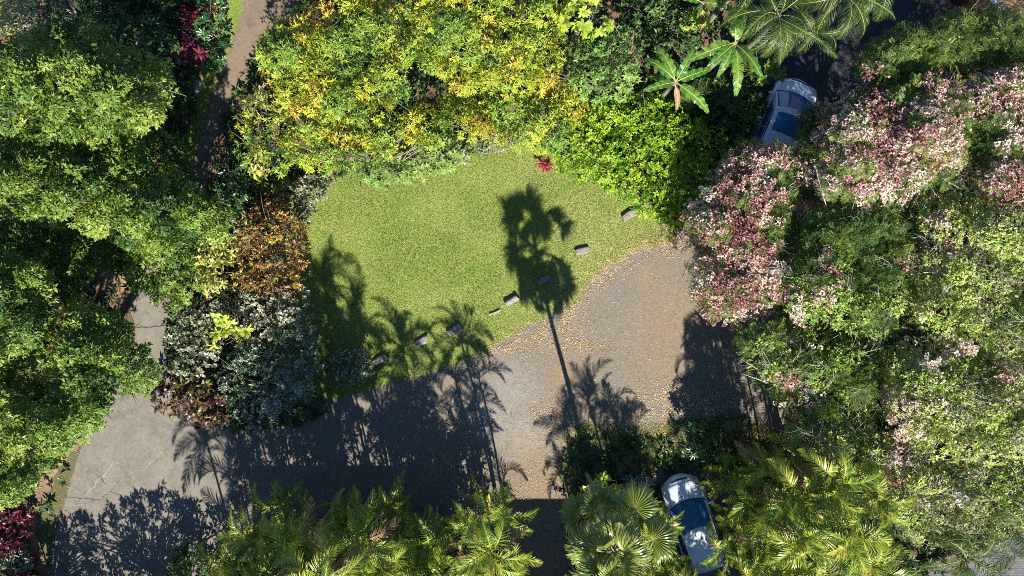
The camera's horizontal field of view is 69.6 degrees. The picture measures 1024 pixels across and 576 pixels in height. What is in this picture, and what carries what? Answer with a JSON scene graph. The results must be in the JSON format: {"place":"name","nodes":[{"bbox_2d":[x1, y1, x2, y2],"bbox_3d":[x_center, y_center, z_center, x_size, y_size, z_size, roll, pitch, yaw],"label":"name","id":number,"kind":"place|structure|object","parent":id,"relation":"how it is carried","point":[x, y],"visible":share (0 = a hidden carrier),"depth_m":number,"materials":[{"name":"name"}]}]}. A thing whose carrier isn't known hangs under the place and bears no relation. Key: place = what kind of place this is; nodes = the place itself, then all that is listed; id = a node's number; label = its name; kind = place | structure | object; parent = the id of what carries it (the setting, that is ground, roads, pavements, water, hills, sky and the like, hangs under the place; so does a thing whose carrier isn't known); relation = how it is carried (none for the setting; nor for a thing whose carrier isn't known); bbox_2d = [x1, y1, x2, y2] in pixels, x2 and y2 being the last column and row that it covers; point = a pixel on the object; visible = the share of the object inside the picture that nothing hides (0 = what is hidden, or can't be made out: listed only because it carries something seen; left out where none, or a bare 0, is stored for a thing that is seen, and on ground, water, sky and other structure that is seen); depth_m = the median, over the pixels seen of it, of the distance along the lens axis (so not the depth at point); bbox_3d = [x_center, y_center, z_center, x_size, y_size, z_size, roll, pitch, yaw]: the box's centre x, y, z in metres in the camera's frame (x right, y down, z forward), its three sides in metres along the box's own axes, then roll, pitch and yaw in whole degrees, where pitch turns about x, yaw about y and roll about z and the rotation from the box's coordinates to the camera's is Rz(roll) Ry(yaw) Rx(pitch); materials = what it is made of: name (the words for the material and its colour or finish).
{"place":"outdoors","nodes":[
{"label":"outdoors","id":0,"kind":"place"},
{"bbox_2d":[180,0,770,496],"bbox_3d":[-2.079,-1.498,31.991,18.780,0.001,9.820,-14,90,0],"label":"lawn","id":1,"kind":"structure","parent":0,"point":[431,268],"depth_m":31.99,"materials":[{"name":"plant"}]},
{"bbox_2d":[221,191,317,302],"bbox_3d":[-9.950,-1.627,30.538,3.989,3.064,4.581,0,90,0],"label":"croton","id":2,"kind":"object","parent":1,"relation":"on","point":[264,243],"visible":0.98,"depth_m":29.57,"materials":[{"name":"orange plant"}]},
{"bbox_2d":[284,171,336,224],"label":"snow bush","id":3,"kind":"object","parent":1,"relation":"on","point":[314,192],"visible":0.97,"depth_m":30.85,"materials":[{"name":"white plant"}]},
{"bbox_2d":[319,345,373,386],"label":"snow bush","id":4,"kind":"object","parent":1,"relation":"on","point":[340,370],"visible":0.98,"depth_m":30.75,"materials":[{"name":"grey plant"}]},
{"bbox_2d":[345,128,471,190],"bbox_3d":[-4.500,-5.400,30.754,5.591,2.670,2.311,-9,90,0],"label":"schefflera","id":5,"kind":"object","parent":1,"relation":"on","point":[408,165],"visible":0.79,"depth_m":30.23,"materials":[{"name":"green plant"}]},
{"bbox_2d":[0,0,1023,575],"bbox_3d":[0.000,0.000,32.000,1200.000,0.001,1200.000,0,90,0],"label":"ground","id":6,"kind":"structure","parent":0,"point":[102,284],"depth_m":32.00,"materials":[{"name":"soil"}]},
{"bbox_2d":[0,502,33,560],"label":"ti plant","id":7,"kind":"object","parent":6,"relation":"on","point":[9,533],"visible":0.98,"depth_m":30.19,"materials":[{"name":"red plant"}]},
{"bbox_2d":[0,538,42,575],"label":"variegated shrub","id":8,"kind":"object","parent":6,"relation":"on","point":[8,565],"visible":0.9,"depth_m":30.87,"materials":[{"name":"green plant"}]},
{"bbox_2d":[0,0,61,36],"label":"pale tree","id":9,"kind":"object","parent":6,"relation":"on","point":[5,12],"visible":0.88,"depth_m":27.95,"materials":[{"name":"green plant"}]},
{"bbox_2d":[0,248,67,381],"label":"shade tree","id":10,"kind":"object","parent":6,"relation":"on","point":[33,305],"visible":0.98,"depth_m":24.54,"materials":[{"name":"green plant"}]},
{"bbox_2d":[0,359,106,510],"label":"shade tree","id":11,"kind":"object","parent":6,"relation":"on","point":[54,425],"visible":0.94,"depth_m":24.73,"materials":[{"name":"green plant"}]},
{"bbox_2d":[13,0,97,33],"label":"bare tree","id":12,"kind":"object","parent":6,"relation":"on","point":[60,9],"visible":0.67,"depth_m":28.82,"materials":[{"name":"green plant"}]},
{"bbox_2d":[36,446,81,556],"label":"bank grass","id":13,"kind":"structure","parent":6,"relation":"on","point":[50,520],"depth_m":31.99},
{"bbox_2d":[0,213,139,309],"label":"shade tree","id":14,"kind":"object","parent":6,"relation":"on","point":[39,246],"visible":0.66,"depth_m":27.65,"materials":[{"name":"green plant"}]},
{"bbox_2d":[0,16,184,160],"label":"shade tree","id":15,"kind":"object","parent":6,"relation":"on","point":[77,73],"visible":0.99,"depth_m":23.69,"materials":[{"name":"green plant"}]},
{"bbox_2d":[27,296,163,427],"bbox_3d":[-15.570,2.937,28.073,6.951,8.017,5.362,0,90,0],"label":"shade tree","id":16,"kind":"object","parent":6,"relation":"on","point":[109,373],"visible":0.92,"depth_m":25.15,"materials":[{"name":"green plant"}]},
{"bbox_2d":[0,124,205,256],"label":"shade tree","id":17,"kind":"object","parent":6,"relation":"on","point":[75,180],"visible":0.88,"depth_m":24.83,"materials":[{"name":"green plant"}]},
{"bbox_2d":[65,1,184,85],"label":"shade tree","id":18,"kind":"object","parent":6,"relation":"on","point":[121,25],"visible":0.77,"depth_m":29.18,"materials":[{"name":"green plant"}]},
{"bbox_2d":[74,0,190,22],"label":"shrub","id":19,"kind":"object","parent":6,"relation":"on","point":[160,3],"visible":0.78,"depth_m":30.35,"materials":[{"name":"green plant"}]},
{"bbox_2d":[122,124,204,201],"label":"shade tree","id":20,"kind":"object","parent":6,"relation":"on","point":[175,160],"visible":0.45,"depth_m":28.67,"materials":[{"name":"green plant"}]},
{"bbox_2d":[139,64,198,123],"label":"shrub","id":21,"kind":"object","parent":6,"relation":"on","point":[184,85],"visible":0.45,"depth_m":30.88,"materials":[{"name":"green plant"}]},
{"bbox_2d":[50,0,299,575],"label":"concrete drive","id":22,"kind":"structure","parent":6,"relation":"on","point":[149,494],"depth_m":31.97,"materials":[{"name":"concrete"}]},
{"bbox_2d":[117,182,234,313],"bbox_3d":[-13.565,-1.662,29.247,4.886,5.678,5.679,30,90,0],"label":"shade tree","id":23,"kind":"object","parent":6,"relation":"on","point":[148,284],"visible":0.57,"depth_m":27.46,"materials":[{"name":"green plant"}]},
{"bbox_2d":[165,29,209,73],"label":"ti plant","id":24,"kind":"object","parent":6,"relation":"on","point":[185,52],"visible":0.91,"depth_m":30.47,"materials":[{"name":"red plant"}]},
{"bbox_2d":[165,539,221,575],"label":"dark shrub","id":25,"kind":"object","parent":6,"relation":"on","point":[185,558],"visible":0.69,"depth_m":30.49,"materials":[{"name":"green plant"}]},
{"bbox_2d":[149,366,241,435],"bbox_3d":[-13.321,4.747,30.876,4.169,2.455,2.843,28,90,0],"label":"bronze shrub","id":26,"kind":"object","parent":6,"relation":"on","point":[204,418],"visible":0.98,"depth_m":30.16,"materials":[{"name":"brown plant"}]},
{"bbox_2d":[166,0,233,80],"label":"shrub","id":27,"kind":"object","parent":6,"relation":"on","point":[202,36],"visible":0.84,"depth_m":30.92,"materials":[{"name":"green plant"}]},
{"bbox_2d":[163,289,240,381],"bbox_3d":[-13.016,2.021,30.804,3.811,2.538,3.988,0,90,0],"label":"snow bush","id":28,"kind":"object","parent":6,"relation":"on","point":[199,324],"visible":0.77,"depth_m":30.00,"materials":[{"name":"white plant"}]},
{"bbox_2d":[176,0,241,206],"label":"grass strip","id":29,"kind":"object","parent":6,"relation":"on","point":[204,80],"depth_m":31.99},
{"bbox_2d":[187,227,242,299],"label":"golden shrub","id":30,"kind":"object","parent":6,"relation":"on","point":[200,261],"visible":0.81,"depth_m":29.69,"materials":[{"name":"yellow plant"}]},
{"bbox_2d":[200,310,253,349],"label":"lime shrub","id":31,"kind":"object","parent":6,"relation":"on","point":[223,323],"visible":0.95,"depth_m":29.30,"materials":[{"name":"yellow plant"}]},
{"bbox_2d":[212,147,259,236],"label":"shrub","id":32,"kind":"object","parent":6,"relation":"on","point":[233,186],"visible":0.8,"depth_m":30.27,"materials":[{"name":"green plant"}]},
{"bbox_2d":[191,0,298,193],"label":"footpath","id":33,"kind":"structure","parent":6,"relation":"on","point":[258,17],"depth_m":31.96,"materials":[{"name":"brown concrete"}]},
{"bbox_2d":[233,170,295,203],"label":"shrub","id":34,"kind":"object","parent":6,"relation":"on","point":[263,182],"visible":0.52,"depth_m":31.11,"materials":[{"name":"green plant"}]},
{"bbox_2d":[229,82,301,179],"bbox_3d":[-10.101,-6.402,30.244,3.498,3.654,4.218,0,90,0],"label":"yellow shrub","id":35,"kind":"object","parent":6,"relation":"on","point":[264,155],"visible":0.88,"depth_m":29.43,"materials":[{"name":"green plant"}]},
{"bbox_2d":[240,184,293,220],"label":"dark shrub","id":36,"kind":"object","parent":6,"relation":"on","point":[268,196],"visible":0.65,"depth_m":30.52,"materials":[{"name":"green plant"}]},
{"bbox_2d":[214,335,324,429],"bbox_3d":[-10.059,3.719,30.670,5.095,2.795,3.694,-17,90,0],"label":"snow bush","id":37,"kind":"object","parent":6,"relation":"on","point":[277,384],"visible":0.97,"depth_m":29.77,"materials":[{"name":"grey plant"}]},
{"bbox_2d":[228,283,323,357],"bbox_3d":[-9.996,1.300,30.660,4.389,2.830,3.068,0,90,0],"label":"snow bush","id":38,"kind":"object","parent":6,"relation":"on","point":[280,312],"visible":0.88,"depth_m":29.96,"materials":[{"name":"white plant"}]},
{"bbox_2d":[224,396,330,435],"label":"green shrub","id":39,"kind":"object","parent":6,"relation":"on","point":[281,422],"visible":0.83,"depth_m":31.49,"materials":[{"name":"green plant"}]},
{"bbox_2d":[253,0,417,131],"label":"mango tree","id":40,"kind":"object","parent":6,"relation":"on","point":[350,73],"visible":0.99,"depth_m":26.88,"materials":[{"name":"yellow plant"}]},
{"bbox_2d":[275,100,448,178],"bbox_3d":[-6.068,-6.031,29.752,7.332,4.626,3.276,0,90,0],"label":"mango tree","id":41,"kind":"object","parent":6,"relation":"on","point":[385,151],"visible":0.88,"depth_m":28.37,"materials":[{"name":"yellow plant"}]},
{"bbox_2d":[397,0,568,105],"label":"mango tree","id":42,"kind":"object","parent":6,"relation":"on","point":[497,54],"visible":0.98,"depth_m":26.51,"materials":[{"name":"yellow plant"}]},
{"bbox_2d":[218,211,797,575],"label":"gravel drive","id":43,"kind":"structure","parent":6,"relation":"on","point":[430,436],"depth_m":32.00,"materials":[{"name":"gravel"}]},
{"bbox_2d":[193,515,270,575],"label":"areca palm","id":44,"kind":"object","parent":43,"relation":"on","point":[219,569],"visible":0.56,"depth_m":26.93,"materials":[{"name":"green plant"}]},
{"bbox_2d":[217,477,330,564],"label":"areca palm","id":45,"kind":"object","parent":43,"relation":"on","point":[261,530],"visible":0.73,"depth_m":26.44,"materials":[{"name":"plant"}]},
{"bbox_2d":[241,505,342,575],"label":"areca palm","id":46,"kind":"object","parent":43,"relation":"on","point":[262,567],"visible":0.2,"depth_m":25.53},
{"bbox_2d":[256,491,355,575],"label":"areca palm","id":47,"kind":"object","parent":43,"relation":"on","point":[305,533],"visible":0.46,"depth_m":25.22,"materials":[{"name":"green plant"}]},
{"bbox_2d":[281,485,377,575],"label":"areca palm","id":48,"kind":"object","parent":43,"relation":"on","point":[324,552],"visible":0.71,"depth_m":23.34,"materials":[{"name":"green plant"}]},
{"bbox_2d":[325,468,418,575],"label":"areca palm","id":49,"kind":"object","parent":43,"relation":"on","point":[355,523],"visible":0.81,"depth_m":25.89,"materials":[{"name":"green plant"}]},
{"bbox_2d":[330,486,428,575],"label":"areca palm","id":50,"kind":"object","parent":43,"relation":"on","point":[391,569],"visible":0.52,"depth_m":26.24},
{"bbox_2d":[395,504,458,575],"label":"areca palm","id":51,"kind":"object","parent":43,"relation":"on","point":[433,543],"visible":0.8,"depth_m":27.27,"materials":[{"name":"green plant"}]},
{"bbox_2d":[401,522,480,575],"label":"areca palm","id":52,"kind":"object","parent":43,"relation":"on","point":[434,568],"visible":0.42,"depth_m":26.82,"materials":[{"name":"green plant"}]},
{"bbox_2d":[15,2,932,575],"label":"fallen leaves","id":53,"kind":"object","parent":43,"relation":"on","point":[565,316],"visible":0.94,"depth_m":31.97,"materials":[{"name":"plant"}]},
{"bbox_2d":[442,471,514,552],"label":"areca palm","id":54,"kind":"object","parent":43,"relation":"on","point":[466,521],"visible":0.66,"depth_m":27.39,"materials":[{"name":"green plant"}]},
{"bbox_2d":[451,481,539,575],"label":"areca palm","id":55,"kind":"object","parent":43,"relation":"on","point":[514,563],"visible":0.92,"depth_m":25.41,"materials":[{"name":"green plant"}]},
{"bbox_2d":[226,246,784,575],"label":"loose stones","id":56,"kind":"object","parent":43,"relation":"on","point":[518,412],"visible":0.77,"depth_m":31.99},
{"bbox_2d":[660,473,724,573],"bbox_3d":[7.696,10.000,31.239,2.172,1.523,4.211,-18,90,0],"label":"parked car","id":57,"kind":"object","parent":43,"relation":"on","point":[680,492],"visible":0.81,"depth_m":30.82,"materials":[{"name":"white paint"}]},
{"bbox_2d":[700,521,767,575],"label":"areca palm","id":58,"kind":"object","parent":43,"relation":"on","point":[739,564],"visible":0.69,"depth_m":28.83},
{"bbox_2d":[710,494,802,575],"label":"areca palm","id":59,"kind":"object","parent":43,"relation":"on","point":[743,534],"visible":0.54,"depth_m":27.41,"materials":[{"name":"green plant"}]},
{"bbox_2d":[708,516,816,575],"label":"areca palm","id":60,"kind":"object","parent":43,"relation":"on","point":[777,572],"visible":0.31,"depth_m":26.61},
{"bbox_2d":[432,82,588,156],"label":"mango tree","id":61,"kind":"object","parent":6,"relation":"on","point":[530,128],"visible":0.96,"depth_m":28.32,"materials":[{"name":"green plant"}]},
{"bbox_2d":[0,0,1023,575],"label":"undergrowth","id":62,"kind":"object","parent":6,"relation":"on","point":[420,82],"visible":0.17,"depth_m":31.63,"materials":[{"name":"green plant"}]},
{"bbox_2d":[545,0,614,45],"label":"rosette tree","id":63,"kind":"object","parent":6,"relation":"on","point":[584,24],"visible":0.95,"depth_m":27.67,"materials":[{"name":"yellow plant"}]},
{"bbox_2d":[561,19,644,107],"bbox_3d":[3.669,-9.046,29.926,3.844,4.291,3.810,0,90,0],"label":"schefflera","id":64,"kind":"object","parent":6,"relation":"on","point":[602,75],"visible":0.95,"depth_m":28.50,"materials":[{"name":"green plant"}]},
{"bbox_2d":[544,90,731,227],"bbox_3d":[5.431,-5.942,30.872,7.815,2.403,5.524,24,90,0],"label":"round leaf hedge","id":65,"kind":"object","parent":6,"relation":"on","point":[678,134],"visible":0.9,"depth_m":30.19,"materials":[{"name":"green plant"}]},
{"bbox_2d":[616,0,710,59],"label":"dark shrub","id":66,"kind":"object","parent":6,"relation":"on","point":[659,26],"visible":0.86,"depth_m":30.35,"materials":[{"name":"green plant"}]},
{"bbox_2d":[557,412,772,496],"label":"grass verge","id":67,"kind":"object","parent":6,"relation":"on","point":[569,450],"depth_m":31.99,"materials":[{"name":"plant"}]},
{"bbox_2d":[559,470,679,575],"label":"fan palm","id":68,"kind":"object","parent":67,"relation":"on","point":[609,527],"visible":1,"depth_m":22.75,"materials":[{"name":"green plant"}]},
{"bbox_2d":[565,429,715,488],"bbox_3d":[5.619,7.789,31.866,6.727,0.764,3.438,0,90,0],"label":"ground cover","id":69,"kind":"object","parent":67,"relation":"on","point":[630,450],"visible":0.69,"depth_m":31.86,"materials":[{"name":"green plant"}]},
{"bbox_2d":[633,487,684,574],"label":"areca palm","id":70,"kind":"object","parent":67,"relation":"on","point":[646,531],"visible":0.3,"depth_m":28.74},
{"bbox_2d":[679,416,749,477],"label":"dark shrub","id":71,"kind":"object","parent":67,"relation":"on","point":[710,444],"visible":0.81,"depth_m":30.45,"materials":[{"name":"green plant"}]},
{"bbox_2d":[692,451,787,547],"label":"areca palm","id":72,"kind":"object","parent":67,"relation":"on","point":[744,503],"visible":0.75,"depth_m":27.75,"materials":[{"name":"green plant"}]},
{"bbox_2d":[711,439,792,491],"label":"areca palm","id":73,"kind":"object","parent":67,"relation":"on","point":[759,470],"visible":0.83,"depth_m":27.87,"materials":[{"name":"green plant"}]},
{"bbox_2d":[716,445,835,538],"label":"areca palm","id":74,"kind":"object","parent":67,"relation":"on","point":[811,485],"visible":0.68,"depth_m":26.22,"materials":[{"name":"green plant"}]},
{"bbox_2d":[730,471,848,575],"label":"areca palm","id":75,"kind":"object","parent":67,"relation":"on","point":[803,539],"visible":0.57,"depth_m":25.52,"materials":[{"name":"green plant"}]},
{"bbox_2d":[643,45,710,113],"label":"banana plant","id":76,"kind":"object","parent":6,"relation":"on","point":[670,71],"visible":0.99,"depth_m":28.48,"materials":[{"name":"green plant"}]},
{"bbox_2d":[673,67,765,125],"bbox_3d":[8.889,-8.078,31.191,4.560,1.932,2.534,0,90,0],"label":"dark shrub","id":77,"kind":"object","parent":6,"relation":"on","point":[687,102],"visible":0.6,"depth_m":30.89,"materials":[{"name":"green plant"}]},
{"bbox_2d":[688,6,762,95],"bbox_3d":[8.459,-8.854,29.599,2.620,4.918,2.706,38,90,0],"label":"banana plant","id":78,"kind":"object","parent":6,"relation":"on","point":[730,55],"visible":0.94,"depth_m":27.47,"materials":[{"name":"green plant"}]},
{"bbox_2d":[696,73,769,139],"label":"dark shrub","id":79,"kind":"object","parent":6,"relation":"on","point":[736,110],"visible":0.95,"depth_m":30.63,"materials":[{"name":"green plant"}]},
{"bbox_2d":[679,130,824,332],"bbox_3d":[9.642,-2.391,29.371,6.143,5.390,8.816,23,90,0],"label":"shower tree","id":80,"kind":"object","parent":6,"relation":"on","point":[763,256],"visible":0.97,"depth_m":27.53,"materials":[{"name":"pink plant"}]},
{"bbox_2d":[736,51,787,87],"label":"paddle shrub","id":81,"kind":"object","parent":6,"relation":"on","point":[772,69],"visible":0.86,"depth_m":29.92,"materials":[{"name":"green plant"}]},
{"bbox_2d":[718,0,823,65],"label":"feather palm","id":82,"kind":"object","parent":6,"relation":"on","point":[773,21],"visible":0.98,"depth_m":25.66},
{"bbox_2d":[720,502,876,575],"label":"areca palm","id":83,"kind":"object","parent":6,"relation":"on","point":[749,552],"visible":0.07,"depth_m":29.73,"materials":[{"name":"green plant"}]},
{"bbox_2d":[789,97,837,170],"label":"shower tree","id":84,"kind":"object","parent":6,"relation":"on","point":[806,123],"visible":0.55,"depth_m":28.28,"materials":[{"name":"green plant"}]},
{"bbox_2d":[776,1,853,64],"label":"feather palm","id":85,"kind":"object","parent":6,"relation":"on","point":[798,45],"visible":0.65,"depth_m":27.71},
{"bbox_2d":[731,313,900,438],"bbox_3d":[12.412,3.483,29.338,7.975,5.457,5.064,0,90,0],"label":"shower tree","id":86,"kind":"object","parent":6,"relation":"on","point":[803,366],"visible":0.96,"depth_m":27.63,"materials":[{"name":"green plant"}]},
{"bbox_2d":[777,506,862,575],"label":"areca palm","id":87,"kind":"object","parent":6,"relation":"on","point":[806,570],"visible":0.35,"depth_m":25.95,"materials":[{"name":"green plant"}]},
{"bbox_2d":[767,412,885,520],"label":"areca palm","id":88,"kind":"object","parent":6,"relation":"on","point":[841,476],"visible":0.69,"depth_m":25.84,"materials":[{"name":"green plant"}]},
{"bbox_2d":[780,0,895,48],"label":"feather palm","id":89,"kind":"object","parent":6,"relation":"on","point":[832,5],"visible":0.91,"depth_m":25.92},
{"bbox_2d":[793,468,893,575],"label":"areca palm","id":90,"kind":"object","parent":6,"relation":"on","point":[852,538],"visible":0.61,"depth_m":25.02,"materials":[{"name":"plant"}]},
{"bbox_2d":[779,166,937,352],"bbox_3d":[13.378,-0.772,28.718,7.747,6.706,7.061,0,90,0],"label":"shower tree","id":91,"kind":"object","parent":6,"relation":"on","point":[833,248],"visible":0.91,"depth_m":26.47,"materials":[{"name":"green plant"}]},
{"bbox_2d":[779,418,954,496],"bbox_3d":[13.759,6.482,29.321,7.270,5.489,3.540,0,90,0],"label":"shower tree","id":92,"kind":"object","parent":6,"relation":"on","point":[895,459],"visible":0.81,"depth_m":27.42,"materials":[{"name":"green plant"}]},
{"bbox_2d":[829,442,917,547],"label":"areca palm","id":93,"kind":"object","parent":6,"relation":"on","point":[877,495],"visible":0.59,"depth_m":26.12,"materials":[{"name":"green plant"}]},
{"bbox_2d":[825,498,921,575],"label":"areca palm","id":94,"kind":"object","parent":6,"relation":"on","point":[876,564],"visible":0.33,"depth_m":26.24,"materials":[{"name":"green plant"}]},
{"bbox_2d":[806,56,986,214],"bbox_3d":[14.835,-5.839,28.339,8.660,7.458,6.485,0,90,0],"label":"shower tree","id":95,"kind":"object","parent":6,"relation":"on","point":[929,116],"visible":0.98,"depth_m":25.84,"materials":[{"name":"pink plant"}]},
{"bbox_2d":[837,0,1023,98],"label":"shower tree","id":96,"kind":"object","parent":6,"relation":"on","point":[969,51],"visible":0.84,"depth_m":26.87,"materials":[{"name":"green plant"}]},
{"bbox_2d":[880,335,1023,472],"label":"shower tree","id":97,"kind":"object","parent":6,"relation":"on","point":[938,397],"visible":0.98,"depth_m":26.00,"materials":[{"name":"green plant"}]},
{"bbox_2d":[885,449,1023,560],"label":"shower tree","id":98,"kind":"object","parent":6,"relation":"on","point":[960,508],"visible":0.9,"depth_m":26.89,"materials":[{"name":"green plant"}]},
{"bbox_2d":[899,516,1014,575],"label":"feather palm","id":99,"kind":"object","parent":6,"relation":"on","point":[961,567],"visible":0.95,"depth_m":26.89,"materials":[{"name":"green plant"}]},
{"bbox_2d":[905,184,1023,379],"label":"shower tree","id":100,"kind":"object","parent":6,"relation":"on","point":[949,269],"visible":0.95,"depth_m":25.93,"materials":[{"name":"green plant"}]},
{"bbox_2d":[944,57,1023,221],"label":"shower tree","id":101,"kind":"object","parent":6,"relation":"on","point":[1008,125],"visible":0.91,"depth_m":25.83,"materials":[{"name":"pink plant"}]},
{"bbox_2d":[966,472,1023,573],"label":"feather palm","id":102,"kind":"object","parent":6,"relation":"on","point":[1020,539],"visible":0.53,"depth_m":27.11,"materials":[{"name":"green plant"}]},
{"bbox_2d":[737,0,963,212],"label":"asphalt road","id":103,"kind":"structure","parent":0,"point":[826,75],"depth_m":31.99,"materials":[{"name":"asphalt"}]},
{"bbox_2d":[746,78,816,179],"bbox_3d":[11.456,-6.826,31.184,2.352,1.633,4.566,23,90,0],"label":"parked car","id":104,"kind":"object","parent":103,"relation":"on","point":[788,98],"visible":0.45,"depth_m":30.63,"materials":[{"name":"white paint"}]},
{"bbox_2d":[928,532,1023,575],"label":"paved yard","id":105,"kind":"structure","parent":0,"point":[1017,569],"depth_m":31.98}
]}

